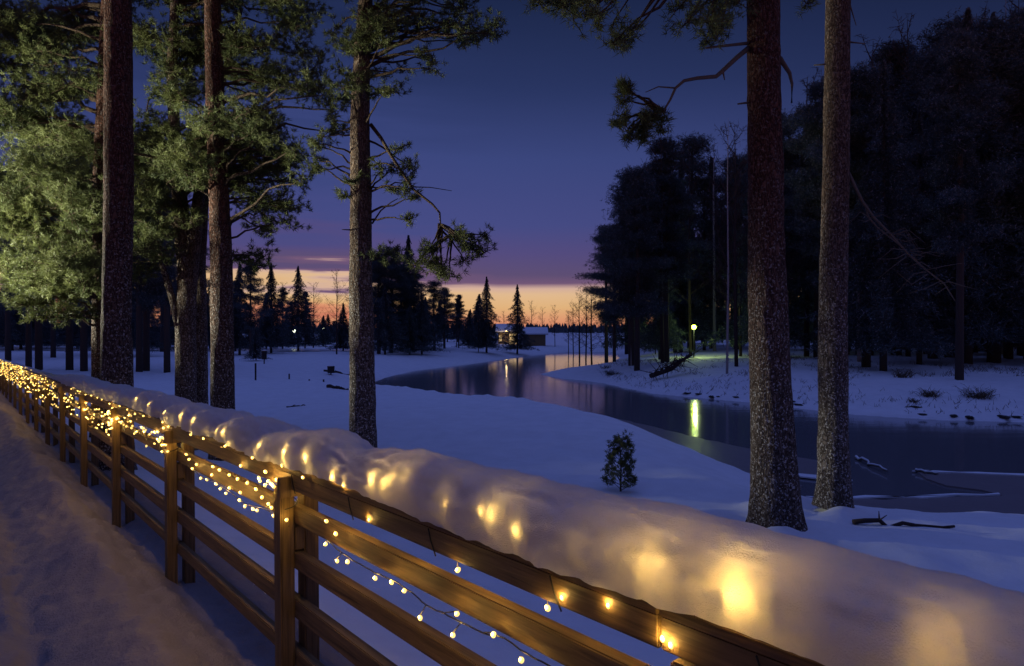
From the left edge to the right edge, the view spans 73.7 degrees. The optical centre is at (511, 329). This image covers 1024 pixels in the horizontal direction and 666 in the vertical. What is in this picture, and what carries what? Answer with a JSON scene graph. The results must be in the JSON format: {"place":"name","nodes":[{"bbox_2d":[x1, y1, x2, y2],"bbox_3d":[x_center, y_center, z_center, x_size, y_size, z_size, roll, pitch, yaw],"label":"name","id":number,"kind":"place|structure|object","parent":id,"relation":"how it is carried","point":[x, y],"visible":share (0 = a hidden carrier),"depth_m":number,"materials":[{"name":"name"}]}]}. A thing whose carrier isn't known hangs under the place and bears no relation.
{"place":"outdoors","nodes":[
{"label":"outdoors","id":0,"kind":"place"},
{"bbox_2d":[0,386,354,665],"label":"path","id":1,"kind":"structure","parent":0,"point":[84,581],"depth_m":4.32,"materials":[{"name":"snow"}]},
{"bbox_2d":[0,361,824,665],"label":"railing","id":2,"kind":"object","parent":1,"relation":"on","point":[292,545],"visible":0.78,"depth_m":2.75,"materials":[{"name":"brown wood"}]},
{"bbox_2d":[23,370,58,407],"bbox_3d":[-8.170,0.984,11.790,0.105,0.518,6.178,0,0,-39],"label":"light string","id":3,"kind":"object","parent":2,"relation":"attached to","point":[44,388],"visible":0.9,"depth_m":11.30,"materials":[{"name":"yellow glass"}]},
{"bbox_2d":[63,393,110,435],"bbox_3d":[-4.900,0.884,7.811,0.039,0.385,4.123,0,0,-39],"label":"light string","id":4,"kind":"object","parent":2,"relation":"attached to","point":[88,411],"visible":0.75,"depth_m":7.49,"materials":[{"name":"yellow glass"}]},
{"bbox_2d":[117,415,163,447],"bbox_3d":[-2.958,0.794,5.414,0.039,0.220,2.060,0,0,-39],"label":"light string","id":5,"kind":"object","parent":2,"relation":"attached to","point":[141,427],"visible":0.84,"depth_m":5.35,"materials":[{"name":"yellow glass"}]},
{"bbox_2d":[153,431,288,526],"bbox_3d":[-1.785,0.758,3.948,0.035,0.264,2.653,0,0,-39],"label":"light string","id":6,"kind":"object","parent":2,"relation":"hanging from","point":[240,492],"visible":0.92,"depth_m":3.45,"materials":[{"name":"yellow glass"}]},
{"bbox_2d":[1,359,1023,665],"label":"snow cap","id":7,"kind":"object","parent":2,"relation":"attached to","point":[825,603],"visible":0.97,"depth_m":1.37,"materials":[{"name":"snow"}]},
{"bbox_2d":[291,475,760,665],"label":"light string","id":8,"kind":"object","parent":2,"relation":"hanging from","point":[547,609],"visible":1,"depth_m":1.94,"materials":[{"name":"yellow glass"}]},
{"bbox_2d":[0,347,374,350],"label":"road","id":9,"kind":"structure","parent":0,"point":[64,349],"depth_m":77.17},
{"bbox_2d":[0,332,1023,665],"bbox_3d":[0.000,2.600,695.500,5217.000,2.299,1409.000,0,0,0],"label":"ground","id":10,"kind":"structure","parent":0,"point":[560,444],"depth_m":13.14,"materials":[{"name":"snow"}]},
{"bbox_2d":[0,165,25,360],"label":"pine tree","id":11,"kind":"object","parent":10,"relation":"on","point":[8,355],"visible":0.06,"depth_m":51.81,"materials":[{"name":"green plant"}]},
{"bbox_2d":[0,290,45,350],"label":"spruce tree","id":12,"kind":"object","parent":10,"relation":"on","point":[15,319],"visible":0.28,"depth_m":74.87,"materials":[{"name":"green plant"}]},
{"bbox_2d":[0,160,55,366],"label":"pine tree","id":13,"kind":"object","parent":10,"relation":"on","point":[28,345],"visible":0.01,"depth_m":39.88,"materials":[{"name":"green plant"}]},
{"bbox_2d":[0,128,71,369],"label":"pine tree","id":14,"kind":"object","parent":10,"relation":"on","point":[38,346],"visible":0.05,"depth_m":35.85,"materials":[{"name":"green plant"}]},
{"bbox_2d":[7,111,92,369],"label":"pine tree","id":15,"kind":"object","parent":10,"relation":"on","point":[69,351],"visible":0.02,"depth_m":36.85,"materials":[{"name":"green plant"}]},
{"bbox_2d":[50,306,55,357],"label":"pine tree","id":16,"kind":"object","parent":10,"relation":"on","point":[53,342],"depth_m":54.85,"materials":[{"name":"brown plant"}]},
{"bbox_2d":[45,310,90,348],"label":"spruce tree","id":17,"kind":"object","parent":10,"relation":"on","point":[76,333],"visible":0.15,"depth_m":77.83,"materials":[{"name":"green plant"}]},
{"bbox_2d":[27,128,135,370],"bbox_3d":[-22.727,-4.358,36.123,5.162,13.244,6.658,0,0,42],"label":"pine tree","id":18,"kind":"object","parent":10,"relation":"on","point":[83,347],"visible":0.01,"depth_m":35.86,"materials":[{"name":"green plant"}]},
{"bbox_2d":[0,0,183,437],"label":"pine tree","id":19,"kind":"object","parent":10,"relation":"on","point":[40,35],"visible":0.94,"depth_m":11.95,"materials":[{"name":"green plant"}]},
{"bbox_2d":[98,0,137,470],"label":"pine tree","id":20,"kind":"object","parent":10,"relation":"on","point":[116,353],"visible":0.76,"depth_m":8.86,"materials":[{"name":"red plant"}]},
{"bbox_2d":[65,293,174,354],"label":"spruce tree","id":21,"kind":"object","parent":10,"relation":"on","point":[133,325],"visible":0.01,"depth_m":60.48,"materials":[{"name":"green plant"}]},
{"bbox_2d":[132,129,172,371],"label":"pine tree","id":22,"kind":"object","parent":10,"relation":"on","point":[139,351],"visible":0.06,"depth_m":35.85,"materials":[{"name":"green plant"}]},
{"bbox_2d":[133,309,174,348],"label":"spruce tree","id":23,"kind":"object","parent":10,"relation":"on","point":[155,329],"visible":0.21,"depth_m":72.03,"materials":[{"name":"green plant"}]},
{"bbox_2d":[132,149,176,370],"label":"pine tree","id":24,"kind":"object","parent":10,"relation":"on","point":[146,306],"visible":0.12,"depth_m":36.83,"materials":[{"name":"green plant"}]},
{"bbox_2d":[133,159,209,372],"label":"pine tree","id":25,"kind":"object","parent":10,"relation":"on","point":[159,283],"visible":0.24,"depth_m":35.80,"materials":[{"name":"green plant"}]},
{"bbox_2d":[97,0,334,450],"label":"pine tree","id":26,"kind":"object","parent":10,"relation":"on","point":[188,306],"visible":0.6,"depth_m":12.10,"materials":[{"name":"green plant"}]},
{"bbox_2d":[208,266,271,354],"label":"spruce tree","id":27,"kind":"object","parent":10,"relation":"on","point":[241,339],"visible":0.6,"depth_m":61.78,"materials":[{"name":"green plant"}]},
{"bbox_2d":[138,0,353,460],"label":"pine tree","id":28,"kind":"object","parent":10,"relation":"on","point":[216,123],"visible":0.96,"depth_m":10.87,"materials":[{"name":"green plant"}]},
{"bbox_2d":[233,259,275,354],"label":"pine tree","id":29,"kind":"object","parent":10,"relation":"on","point":[250,322],"visible":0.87,"depth_m":57.85,"materials":[{"name":"green plant"}]},
{"bbox_2d":[242,328,273,359],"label":"spruce tree","id":30,"kind":"object","parent":10,"relation":"on","point":[254,350],"visible":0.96,"depth_m":49.90,"materials":[{"name":"green plant"}]},
{"bbox_2d":[253,266,300,352],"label":"spruce tree","id":31,"kind":"object","parent":10,"relation":"on","point":[273,334],"visible":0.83,"depth_m":65.82,"materials":[{"name":"green plant"}]},
{"bbox_2d":[273,287,293,347],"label":"pine tree","id":32,"kind":"object","parent":10,"relation":"on","point":[284,296],"visible":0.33,"depth_m":87.94,"materials":[{"name":"green plant"}]},
{"bbox_2d":[272,266,330,350],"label":"spruce tree","id":33,"kind":"object","parent":10,"relation":"on","point":[298,295],"visible":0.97,"depth_m":73.75,"materials":[{"name":"green plant"}]},
{"bbox_2d":[308,315,334,346],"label":"spruce tree","id":34,"kind":"object","parent":10,"relation":"on","point":[323,339],"visible":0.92,"depth_m":94.88,"materials":[{"name":"green plant"}]},
{"bbox_2d":[322,269,348,353],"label":"birch tree","id":35,"kind":"object","parent":10,"relation":"on","point":[336,315],"visible":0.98,"depth_m":61.89,"materials":[{"name":"brown plant"}]},
{"bbox_2d":[328,303,348,350],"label":"spruce tree","id":36,"kind":"object","parent":10,"relation":"on","point":[342,341],"visible":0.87,"depth_m":74.78,"materials":[{"name":"green plant"}]},
{"bbox_2d":[59,322,623,333],"bbox_3d":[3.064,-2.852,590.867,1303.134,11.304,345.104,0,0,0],"label":"distant forest","id":37,"kind":"object","parent":10,"relation":"on","point":[561,329],"visible":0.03,"depth_m":497.97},
{"bbox_2d":[344,254,409,353],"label":"pine tree","id":38,"kind":"object","parent":10,"relation":"on","point":[377,271],"visible":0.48,"depth_m":65.76,"materials":[{"name":"green plant"}]},
{"bbox_2d":[373,286,414,354],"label":"spruce tree","id":39,"kind":"object","parent":10,"relation":"on","point":[386,338],"visible":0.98,"depth_m":61.69,"materials":[{"name":"green plant"}]},
{"bbox_2d":[372,245,425,351],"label":"pine tree","id":40,"kind":"object","parent":10,"relation":"on","point":[397,275],"visible":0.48,"depth_m":67.41,"materials":[{"name":"green plant"}]},
{"bbox_2d":[298,0,508,447],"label":"pine tree","id":41,"kind":"object","parent":10,"relation":"on","point":[376,24],"visible":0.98,"depth_m":10.03,"materials":[{"name":"green plant"}]},
{"bbox_2d":[387,305,428,354],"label":"spruce tree","id":42,"kind":"object","parent":10,"relation":"on","point":[409,332],"visible":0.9,"depth_m":63.77,"materials":[{"name":"green plant"}]},
{"bbox_2d":[375,235,444,352],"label":"spruce tree","id":43,"kind":"object","parent":10,"relation":"on","point":[406,303],"visible":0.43,"depth_m":69.70,"materials":[{"name":"green plant"}]},
{"bbox_2d":[397,272,435,330],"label":"pine tree","id":44,"kind":"object","parent":10,"relation":"on","point":[425,287],"visible":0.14,"depth_m":71.66,"materials":[{"name":"green plant"}]},
{"bbox_2d":[401,294,445,354],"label":"spruce tree","id":45,"kind":"object","parent":10,"relation":"on","point":[423,338],"visible":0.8,"depth_m":65.83,"materials":[{"name":"green plant"}]},
{"bbox_2d":[424,280,460,350],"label":"pine tree","id":46,"kind":"object","parent":10,"relation":"on","point":[434,292],"visible":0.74,"depth_m":75.81,"materials":[{"name":"green plant"}]},
{"bbox_2d":[435,287,460,348],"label":"pine tree","id":47,"kind":"object","parent":10,"relation":"on","point":[446,290],"visible":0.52,"depth_m":79.87,"materials":[{"name":"green plant"}]},
{"bbox_2d":[438,305,467,341],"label":"spruce tree","id":48,"kind":"object","parent":10,"relation":"on","point":[449,337],"visible":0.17,"depth_m":133.39,"materials":[{"name":"green plant"}]},
{"bbox_2d":[452,294,466,347],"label":"pine tree","id":49,"kind":"object","parent":10,"relation":"on","point":[460,309],"visible":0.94,"depth_m":81.92,"materials":[{"name":"green plant"}]},
{"bbox_2d":[452,312,481,347],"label":"spruce tree","id":50,"kind":"object","parent":10,"relation":"on","point":[467,339],"visible":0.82,"depth_m":83.79,"materials":[{"name":"green plant"}]},
{"bbox_2d":[462,276,509,352],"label":"spruce tree","id":51,"kind":"object","parent":10,"relation":"on","point":[490,342],"visible":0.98,"depth_m":75.70,"materials":[{"name":"green plant"}]},
{"bbox_2d":[496,324,516,343],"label":"hut","id":52,"kind":"object","parent":10,"relation":"on","point":[502,327],"visible":0.25,"depth_m":112.00,"materials":[{"name":"brown"}]},
{"bbox_2d":[496,284,539,353],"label":"spruce tree","id":53,"kind":"object","parent":10,"relation":"on","point":[518,329],"visible":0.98,"depth_m":81.74,"materials":[{"name":"green plant"}]},
{"bbox_2d":[523,327,547,345],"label":"hut","id":54,"kind":"object","parent":10,"relation":"on","point":[538,335],"visible":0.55,"depth_m":100.00,"materials":[{"name":"brown"}]},
{"bbox_2d":[573,281,612,364],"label":"birch tree","id":55,"kind":"object","parent":10,"relation":"on","point":[590,326],"visible":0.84,"depth_m":61.98,"materials":[{"name":"brown plant"}]},
{"bbox_2d":[573,224,622,362],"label":"pine tree","id":56,"kind":"object","parent":10,"relation":"on","point":[606,323],"visible":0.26,"depth_m":58.37,"materials":[{"name":"green plant"}]},
{"bbox_2d":[584,226,634,361],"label":"pine tree","id":57,"kind":"object","parent":10,"relation":"on","point":[613,319],"visible":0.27,"depth_m":51.90,"materials":[{"name":"green plant"}]},
{"bbox_2d":[600,428,637,491],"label":"pine sapling","id":58,"kind":"object","parent":10,"relation":"on","point":[624,465],"visible":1,"depth_m":9.22,"materials":[{"name":"green"}]},
{"bbox_2d":[583,162,677,370],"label":"pine tree","id":59,"kind":"object","parent":10,"relation":"on","point":[643,186],"visible":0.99,"depth_m":42.60,"materials":[{"name":"green plant"}]},
{"bbox_2d":[582,166,681,365],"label":"pine tree","id":60,"kind":"object","parent":10,"relation":"on","point":[650,283],"visible":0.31,"depth_m":45.25,"materials":[{"name":"green plant"}]},
{"bbox_2d":[589,247,678,352],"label":"spruce tree","id":61,"kind":"object","parent":10,"relation":"on","point":[619,337],"visible":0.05,"depth_m":66.04,"materials":[{"name":"green plant"}]},
{"bbox_2d":[634,251,693,358],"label":"spruce tree","id":62,"kind":"object","parent":10,"relation":"on","point":[653,339],"visible":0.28,"depth_m":50.89,"materials":[{"name":"green plant"}]},
{"bbox_2d":[512,0,821,531],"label":"pine tree","id":63,"kind":"object","parent":10,"relation":"on","point":[775,499],"visible":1,"depth_m":7.42,"materials":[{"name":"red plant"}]},
{"bbox_2d":[617,134,719,361],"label":"pine tree","id":64,"kind":"object","parent":10,"relation":"on","point":[671,153],"visible":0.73,"depth_m":46.26,"materials":[{"name":"green plant"}]},
{"bbox_2d":[636,347,703,380],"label":"fallen tree","id":65,"kind":"object","parent":10,"relation":"on","point":[667,369],"visible":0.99,"depth_m":37.83,"materials":[{"name":"wood"}]},
{"bbox_2d":[641,134,701,362],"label":"tree","id":66,"kind":"object","parent":10,"relation":"on","point":[661,322],"visible":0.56,"depth_m":45.85,"materials":[{"name":"brown plant"}]},
{"bbox_2d":[628,171,720,306],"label":"pine tree","id":67,"kind":"object","parent":10,"relation":"on","point":[680,297],"visible":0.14,"depth_m":59.44,"materials":[{"name":"green plant"}]},
{"bbox_2d":[640,172,722,351],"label":"spruce tree","id":68,"kind":"object","parent":10,"relation":"on","point":[702,328],"visible":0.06,"depth_m":61.15,"materials":[{"name":"green plant"}]},
{"bbox_2d":[642,160,726,352],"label":"spruce tree","id":69,"kind":"object","parent":10,"relation":"on","point":[683,316],"visible":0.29,"depth_m":61.01,"materials":[{"name":"green plant"}]},
{"bbox_2d":[653,130,742,350],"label":"pine tree","id":70,"kind":"object","parent":10,"relation":"on","point":[695,164],"visible":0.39,"depth_m":65.17,"materials":[{"name":"green plant"}]},
{"bbox_2d":[663,140,732,354],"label":"birch tree","id":71,"kind":"object","parent":10,"relation":"on","point":[689,229],"visible":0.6,"depth_m":53.62,"materials":[{"name":"plant"}]},
{"bbox_2d":[687,156,725,349],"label":"birch tree","id":72,"kind":"object","parent":10,"relation":"on","point":[704,296],"visible":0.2,"depth_m":65.90,"materials":[{"name":"plant"}]},
{"bbox_2d":[689,120,747,373],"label":"birch tree","id":73,"kind":"object","parent":10,"relation":"on","point":[728,295],"visible":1,"depth_m":35.98,"materials":[{"name":"grey plant"}]},
{"bbox_2d":[691,142,746,350],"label":"tree","id":74,"kind":"object","parent":10,"relation":"on","point":[714,292],"visible":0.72,"depth_m":60.63,"materials":[{"name":"plant"}]},
{"bbox_2d":[692,152,747,348],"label":"pine tree","id":75,"kind":"object","parent":10,"relation":"on","point":[731,185],"visible":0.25,"depth_m":64.85,"materials":[{"name":"green plant"}]},
{"bbox_2d":[694,158,747,348],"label":"spruce tree","id":76,"kind":"object","parent":10,"relation":"on","point":[721,312],"visible":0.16,"depth_m":70.90,"materials":[{"name":"green plant"}]},
{"bbox_2d":[697,121,786,366],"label":"birch tree","id":77,"kind":"object","parent":10,"relation":"on","point":[735,306],"visible":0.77,"depth_m":40.08,"materials":[{"name":"grey plant"}]},
{"bbox_2d":[710,152,786,356],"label":"birch tree","id":78,"kind":"object","parent":10,"relation":"on","point":[740,347],"visible":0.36,"depth_m":51.28,"materials":[{"name":"plant"}]},
{"bbox_2d":[718,130,788,298],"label":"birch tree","id":79,"kind":"object","parent":10,"relation":"on","point":[743,223],"visible":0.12,"depth_m":48.14,"materials":[{"name":"plant"}]},
{"bbox_2d":[696,217,815,350],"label":"spruce tree","id":80,"kind":"object","parent":10,"relation":"on","point":[744,329],"visible":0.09,"depth_m":48.19,"materials":[{"name":"green plant"}]},
{"bbox_2d":[729,108,817,296],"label":"pine tree","id":81,"kind":"object","parent":10,"relation":"on","point":[787,130],"visible":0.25,"depth_m":47.16,"materials":[{"name":"green plant"}]},
{"bbox_2d":[590,352,1023,415],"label":"grass","id":82,"kind":"structure","parent":10,"relation":"on","point":[746,373],"depth_m":34.43,"materials":[{"name":"brown"}]},
{"bbox_2d":[785,67,850,356],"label":"tree","id":83,"kind":"object","parent":10,"relation":"on","point":[806,329],"visible":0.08,"depth_m":48.11,"materials":[{"name":"plant"}]},
{"bbox_2d":[782,76,858,311],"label":"pine tree","id":84,"kind":"object","parent":10,"relation":"on","point":[814,91],"visible":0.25,"depth_m":39.84,"materials":[{"name":"green plant"}]},
{"bbox_2d":[784,62,926,363],"bbox_3d":[18.158,-6.162,37.666,7.207,16.657,5.990,0,0,-7],"label":"pine tree","id":85,"kind":"object","parent":10,"relation":"on","point":[858,125],"visible":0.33,"depth_m":37.08,"materials":[{"name":"green plant"}]},
{"bbox_2d":[784,59,949,366],"bbox_3d":[19.461,-6.383,37.480,7.317,17.109,7.845,0,0,-9],"label":"pine tree","id":86,"kind":"object","parent":10,"relation":"on","point":[866,106],"visible":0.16,"depth_m":37.23,"materials":[{"name":"green plant"}]},
{"bbox_2d":[800,59,954,370],"bbox_3d":[19.085,-5.861,35.355,8.559,16.164,7.906,0,0,-6],"label":"spruce tree","id":87,"kind":"object","parent":10,"relation":"on","point":[881,336],"visible":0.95,"depth_m":34.74,"materials":[{"name":"green plant"}]},
{"bbox_2d":[855,34,908,355],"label":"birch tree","id":88,"kind":"object","parent":10,"relation":"on","point":[888,61],"visible":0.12,"depth_m":49.18,"materials":[{"name":"plant"}]},
{"bbox_2d":[811,0,976,509],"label":"pine tree","id":89,"kind":"object","parent":10,"relation":"on","point":[833,487],"visible":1,"depth_m":8.27,"materials":[{"name":"brown plant"}]},
{"bbox_2d":[858,33,931,355],"bbox_3d":[28.984,-9.965,51.816,11.376,23.943,9.454,0,0,8],"label":"pine tree","id":90,"kind":"object","parent":10,"relation":"on","point":[898,69],"visible":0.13,"depth_m":50.67,"materials":[{"name":"green plant"}]},
{"bbox_2d":[887,11,916,356],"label":"tree","id":91,"kind":"object","parent":10,"relation":"on","point":[907,354],"visible":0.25,"depth_m":49.10,"materials":[{"name":"plant"}]},
{"bbox_2d":[852,511,954,528],"bbox_3d":[4.382,2.140,7.604,1.060,0.229,0.284,0,0,0],"label":"fallen branch","id":92,"kind":"object","parent":10,"relation":"on","point":[870,520],"visible":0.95,"depth_m":7.64,"materials":[{"name":"brown"}]},
{"bbox_2d":[852,110,996,364],"bbox_3d":[23.651,-5.299,39.465,6.768,14.781,7.327,0,0,-34],"label":"spruce tree","id":93,"kind":"object","parent":10,"relation":"on","point":[919,158],"visible":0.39,"depth_m":38.88,"materials":[{"name":"green plant"}]},
{"bbox_2d":[854,7,1023,363],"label":"spruce tree","id":94,"kind":"object","parent":10,"relation":"on","point":[987,296],"visible":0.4,"depth_m":37.92,"materials":[{"name":"green plant"}]},
{"bbox_2d":[860,6,1021,357],"bbox_3d":[30.220,-9.806,46.465,14.774,23.630,11.454,0,0,0],"label":"pine tree","id":95,"kind":"object","parent":10,"relation":"on","point":[940,31],"visible":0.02,"depth_m":46.65,"materials":[{"name":"green plant"}]},
{"bbox_2d":[873,41,1023,358],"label":"pine tree","id":96,"kind":"object","parent":10,"relation":"on","point":[925,67],"visible":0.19,"depth_m":43.43,"materials":[{"name":"green plant"}]},
{"bbox_2d":[892,25,1021,379],"bbox_3d":[19.407,-5.469,29.539,4.185,15.407,5.036,0,0,6],"label":"pine tree","id":97,"kind":"object","parent":10,"relation":"on","point":[951,207],"visible":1,"depth_m":29.24,"materials":[{"name":"green plant"}]},
{"bbox_2d":[905,6,1023,362],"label":"pine tree","id":98,"kind":"object","parent":10,"relation":"on","point":[996,42],"visible":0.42,"depth_m":39.06,"materials":[{"name":"green plant"}]},
{"bbox_2d":[954,383,999,399],"bbox_3d":[17.813,2.376,26.077,1.365,0.610,1.135,0,0,-8],"label":"bush","id":99,"kind":"object","parent":10,"relation":"on","point":[981,394],"visible":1,"depth_m":26.01,"materials":[{"name":"brown plant"}]},
{"bbox_2d":[932,47,1023,358],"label":"pine tree","id":100,"kind":"object","parent":10,"relation":"on","point":[1007,353],"visible":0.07,"depth_m":41.77,"materials":[{"name":"green plant"}]},
{"bbox_2d":[978,6,1023,358],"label":"pine tree","id":101,"kind":"object","parent":10,"relation":"on","point":[1013,14],"visible":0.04,"depth_m":41.85,"materials":[{"name":"green plant"}]},
{"bbox_2d":[0,0,1023,326],"label":"sky","id":102,"kind":"structure","parent":0,"point":[516,128],"materials":[{"name":"blue"}]},
{"bbox_2d":[375,352,1023,499],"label":"water","id":103,"kind":"structure","parent":0,"point":[899,449],"depth_m":23.00,"materials":[{"name":"blue liquid"}]},
{"bbox_2d":[618,419,851,487],"bbox_3d":[4.382,3.190,21.380,3.320,0.050,16.542,0,0,-18],"label":"ice shelf","id":104,"kind":"object","parent":103,"relation":"on","point":[738,457],"visible":0.26,"depth_m":17.86,"materials":[{"name":"ice"}]},
{"bbox_2d":[853,472,1023,513],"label":"ice shelf","id":105,"kind":"object","parent":103,"relation":"on","point":[1010,497],"visible":0.51,"depth_m":12.71,"materials":[{"name":"ice"}]},
{"bbox_2d":[806,493,999,498],"bbox_3d":[7.482,3.160,12.912,3.844,0.030,0.272,0,0,-4],"label":"ice rim","id":106,"kind":"object","parent":105,"relation":"on","point":[920,496],"visible":0.8,"depth_m":12.92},
{"bbox_2d":[912,470,1023,475],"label":"ice rim","id":107,"kind":"object","parent":105,"relation":"on","point":[1009,474],"visible":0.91,"depth_m":14.98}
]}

